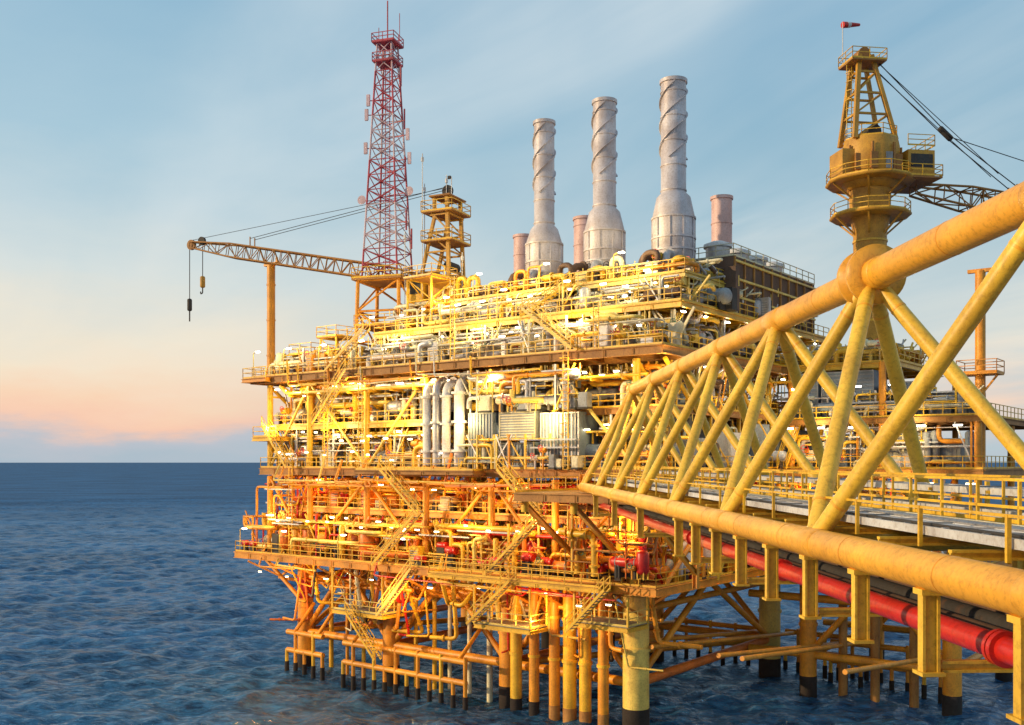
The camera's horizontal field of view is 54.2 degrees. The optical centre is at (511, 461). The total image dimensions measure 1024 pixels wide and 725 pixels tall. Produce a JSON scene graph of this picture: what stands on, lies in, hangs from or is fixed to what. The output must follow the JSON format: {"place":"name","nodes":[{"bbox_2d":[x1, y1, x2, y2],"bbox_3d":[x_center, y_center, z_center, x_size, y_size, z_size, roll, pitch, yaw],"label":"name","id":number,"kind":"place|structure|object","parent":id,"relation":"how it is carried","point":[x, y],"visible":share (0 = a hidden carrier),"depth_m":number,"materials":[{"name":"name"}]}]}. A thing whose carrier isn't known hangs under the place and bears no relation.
{"place":"outdoors","nodes":[
{"label":"outdoors","id":0,"kind":"place"},
{"bbox_2d":[0,463,1023,724],"bbox_3d":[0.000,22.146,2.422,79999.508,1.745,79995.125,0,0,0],"label":"sea","id":1,"kind":"structure","parent":0,"point":[134,593],"depth_m":122.09,"materials":[{"name":"liquid"}]},
{"bbox_2d":[233,240,1023,724],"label":"offshore platform","id":2,"kind":"structure","parent":1,"relation":"in","point":[477,386],"depth_m":90.88,"materials":[{"name":"yellow metal"}]},
{"bbox_2d":[264,257,277,374],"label":"boom rest post","id":3,"kind":"object","parent":2,"relation":"on","point":[270,319],"visible":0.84,"depth_m":112.49,"materials":[{"name":"yellow metal"}]},
{"bbox_2d":[187,176,470,320],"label":"pedestal crane","id":4,"kind":"object","parent":2,"relation":"on","point":[447,214],"visible":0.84,"depth_m":103.88,"materials":[{"name":"gold metal"}]},
{"bbox_2d":[351,1,419,354],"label":"radio mast","id":5,"kind":"object","parent":2,"relation":"on","point":[386,280],"visible":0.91,"depth_m":104.31,"materials":[{"name":"red metal"}]},
{"bbox_2d":[404,153,463,296],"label":"whip antennas","id":6,"kind":"object","parent":2,"relation":"on","point":[424,190],"visible":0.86,"depth_m":102.06,"materials":[{"name":"metal"}]},
{"bbox_2d":[513,233,528,282],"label":"exhaust stack","id":7,"kind":"object","parent":2,"relation":"on","point":[520,240],"visible":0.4,"depth_m":118.24,"materials":[{"name":"pink metal"}]},
{"bbox_2d":[525,118,563,276],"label":"exhaust stack","id":8,"kind":"object","parent":2,"relation":"on","point":[544,244],"visible":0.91,"depth_m":97.23,"materials":[{"name":"metal"}]},
{"bbox_2d":[573,215,587,271],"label":"exhaust stack","id":9,"kind":"object","parent":2,"relation":"on","point":[580,222],"visible":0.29,"depth_m":112.83,"materials":[{"name":"pink metal"}]},
{"bbox_2d":[583,96,625,269],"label":"exhaust stack","id":10,"kind":"object","parent":2,"relation":"on","point":[604,236],"visible":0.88,"depth_m":92.87,"materials":[{"name":"metal"}]},
{"bbox_2d":[651,75,695,285],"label":"exhaust stack","id":11,"kind":"object","parent":2,"relation":"on","point":[673,222],"visible":0.91,"depth_m":88.33,"materials":[{"name":"metal"}]},
{"bbox_2d":[710,194,732,245],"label":"exhaust stack","id":12,"kind":"object","parent":2,"relation":"on","point":[721,217],"visible":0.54,"depth_m":102.51,"materials":[{"name":"pink metal"}]},
{"bbox_2d":[578,181,1023,724],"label":"truss bridge","id":13,"kind":"structure","parent":2,"relation":"attached to","point":[866,556],"depth_m":25.36,"materials":[{"name":"yellow metal"}]},
{"bbox_2d":[825,21,1023,493],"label":"pedestal crane","id":14,"kind":"object","parent":2,"relation":"on","point":[873,166],"visible":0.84,"depth_m":98.56,"materials":[{"name":"gold metal"}]},
{"bbox_2d":[0,0,1023,462],"label":"sky","id":15,"kind":"structure","parent":0,"point":[132,132],"materials":[{"name":"blue"}]}
]}

